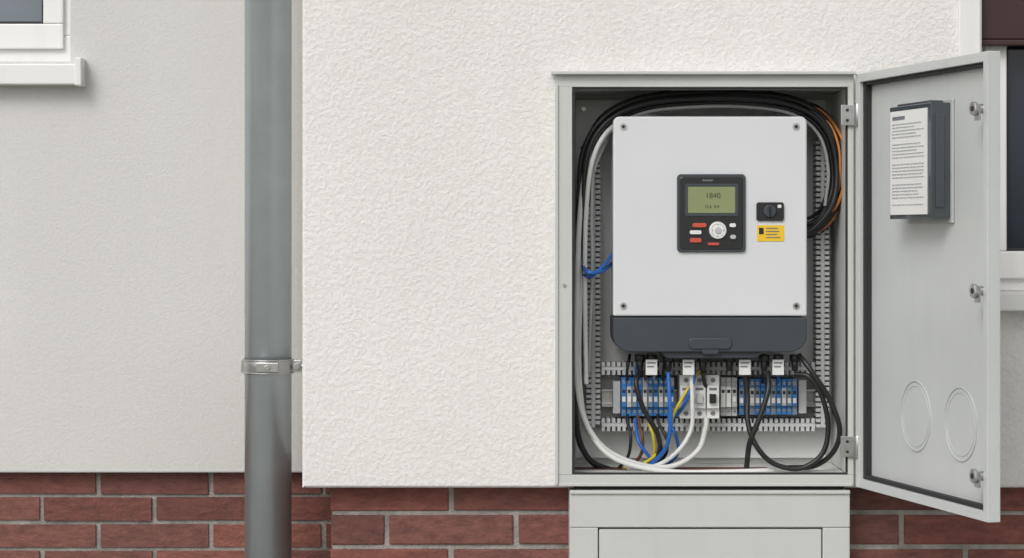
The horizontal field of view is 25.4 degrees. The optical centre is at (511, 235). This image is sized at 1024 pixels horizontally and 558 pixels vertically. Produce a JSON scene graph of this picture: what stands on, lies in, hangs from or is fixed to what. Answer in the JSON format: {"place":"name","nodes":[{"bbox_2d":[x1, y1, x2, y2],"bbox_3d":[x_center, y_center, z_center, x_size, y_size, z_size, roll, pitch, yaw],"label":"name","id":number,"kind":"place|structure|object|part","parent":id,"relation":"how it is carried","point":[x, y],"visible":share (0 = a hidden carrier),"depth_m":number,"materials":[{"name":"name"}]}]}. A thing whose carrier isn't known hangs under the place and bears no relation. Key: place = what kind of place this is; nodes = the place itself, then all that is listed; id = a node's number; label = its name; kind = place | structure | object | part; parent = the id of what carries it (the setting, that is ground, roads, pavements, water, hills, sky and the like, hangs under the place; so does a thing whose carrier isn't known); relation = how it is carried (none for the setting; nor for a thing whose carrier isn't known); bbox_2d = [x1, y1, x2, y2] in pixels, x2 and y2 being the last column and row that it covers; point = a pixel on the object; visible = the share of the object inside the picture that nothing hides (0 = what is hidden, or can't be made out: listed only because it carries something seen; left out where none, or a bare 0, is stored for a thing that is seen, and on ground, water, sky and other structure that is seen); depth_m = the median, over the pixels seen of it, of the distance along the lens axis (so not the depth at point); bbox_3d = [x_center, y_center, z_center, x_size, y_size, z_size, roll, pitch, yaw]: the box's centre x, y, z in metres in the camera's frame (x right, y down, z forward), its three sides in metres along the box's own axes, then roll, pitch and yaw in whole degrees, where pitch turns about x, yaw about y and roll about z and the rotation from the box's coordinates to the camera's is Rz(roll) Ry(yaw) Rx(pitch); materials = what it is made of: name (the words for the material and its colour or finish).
{"place":"outdoors","nodes":[
{"label":"outdoors","id":0,"kind":"place"},
{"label":"pavement","id":1,"kind":"structure","parent":0,"visible":0},
{"bbox_2d":[0,472,330,557],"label":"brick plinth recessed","id":2,"kind":"object","parent":1,"relation":"on","point":[122,514],"visible":0.48,"depth_m":4.93,"materials":[{"name":"red brick"}]},
{"bbox_2d":[0,0,301,469],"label":"recessed wall","id":3,"kind":"structure","parent":2,"relation":"on","point":[122,259],"depth_m":4.91,"materials":[{"name":"white paint"}]},
{"bbox_2d":[0,0,69,60],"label":"window frame","id":4,"kind":"object","parent":3,"relation":"attached to","point":[48,39],"visible":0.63,"depth_m":4.94,"materials":[{"name":"white plastic"}]},
{"bbox_2d":[0,0,41,20],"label":"window glass","id":5,"kind":"object","parent":4,"relation":"attached to","point":[20,10],"visible":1,"depth_m":4.97,"materials":[{"name":"glass"}]},
{"bbox_2d":[0,0,43,23],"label":"window gasket","id":6,"kind":"object","parent":4,"relation":"attached to","point":[21,22],"depth_m":4.95,"materials":[{"name":"rubber"}]},
{"bbox_2d":[0,57,85,86],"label":"window sill","id":7,"kind":"structure","parent":3,"relation":"attached to","point":[43,74],"depth_m":4.86,"materials":[{"name":"white plastic"}]},
{"bbox_2d":[0,470,301,471],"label":"plinth drip trim","id":8,"kind":"structure","parent":3,"relation":"attached to","point":[129,470],"depth_m":4.90,"materials":[{"name":"grey plastic"}]},
{"bbox_2d":[330,467,1023,557],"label":"brick plinth front","id":9,"kind":"structure","parent":1,"relation":"on","point":[449,522],"depth_m":4.53,"materials":[{"name":"red brick"}]},
{"bbox_2d":[302,0,1023,486],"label":"rendered wall","id":10,"kind":"structure","parent":9,"relation":"on","point":[428,242],"depth_m":4.48,"materials":[{"name":"white paint"}]},
{"bbox_2d":[241,0,301,557],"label":"drainpipe","id":11,"kind":"object","parent":10,"relation":"attached to","point":[270,365],"visible":1,"depth_m":4.63,"materials":[{"name":"metal"}]},
{"bbox_2d":[958,0,980,55],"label":"window surround","id":12,"kind":"object","parent":10,"relation":"attached to","point":[969,26],"depth_m":4.47,"materials":[{"name":"white paint"}]},
{"bbox_2d":[982,46,1023,290],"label":"window frame","id":13,"kind":"object","parent":10,"relation":"attached to","point":[1011,270],"visible":0.09,"depth_m":4.53,"materials":[{"name":"white plastic"}]},
{"bbox_2d":[982,0,1023,45],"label":"blind box","id":14,"kind":"object","parent":13,"relation":"attached to","point":[1002,22],"visible":0.86,"depth_m":4.50,"materials":[{"name":"brown metal"}]},
{"bbox_2d":[1006,46,1023,250],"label":"window gasket","id":15,"kind":"object","parent":13,"relation":"attached to","point":[1015,249],"depth_m":4.54,"materials":[{"name":"rubber"}]},
{"bbox_2d":[1008,46,1023,247],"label":"window glass","id":16,"kind":"object","parent":13,"relation":"attached to","point":[1015,146],"depth_m":4.55,"materials":[{"name":"black glass"}]},
{"bbox_2d":[1000,293,1023,310],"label":"window sill","id":17,"kind":"structure","parent":10,"relation":"attached to","point":[1011,301],"depth_m":4.43,"materials":[{"name":"white plastic"}]},
{"bbox_2d":[551,51,999,557],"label":"electrical cabinet","id":18,"kind":"object","parent":1,"relation":"on","point":[927,364],"visible":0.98,"depth_m":4.43,"materials":[{"name":"grey metal"}]},
{"bbox_2d":[586,141,828,430],"bbox_3d":[0.396,0.102,4.617,0.492,0.587,0.064,0,0,0],"label":"slotted cable duct","id":19,"kind":"object","parent":18,"relation":"attached to","point":[819,363],"visible":0.64,"depth_m":4.59,"materials":[{"name":"grey plastic"}]},
{"bbox_2d":[601,373,814,418],"bbox_3d":[0.399,0.323,4.574,0.436,0.087,0.107,0,0,0],"label":"terminal block row","id":20,"kind":"object","parent":18,"relation":"attached to","point":[721,396],"visible":0.79,"depth_m":4.57,"materials":[{"name":"plastic"}]},
{"bbox_2d":[610,117,806,374],"bbox_3d":[0.389,0.021,4.524,0.381,0.509,0.163,0,0,0],"label":"solar inverter","id":21,"kind":"object","parent":18,"relation":"attached to","point":[709,236],"visible":1,"depth_m":4.46,"materials":[{"name":"metal"}]},
{"bbox_2d":[575,90,842,471],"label":"electrical cables","id":22,"kind":"object","parent":18,"relation":"in","point":[821,124],"visible":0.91,"depth_m":4.52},
{"bbox_2d":[890,99,953,223],"bbox_3d":[0.744,-0.133,4.135,0.046,0.222,0.190,0,0,-14],"label":"document holder","id":23,"kind":"object","parent":18,"relation":"attached to","point":[921,162],"visible":1,"depth_m":4.08,"materials":[{"name":"grey plastic"},{"name":"paper"},{"name":"dark ink"}]},
{"bbox_3d":[0.752,0.087,4.155,0.024,0.805,0.573,0,0,-14],"label":"door panel","id":24,"kind":"part","parent":18,"relation":"part of","materials":[{"name":"grey metal"}]}
]}

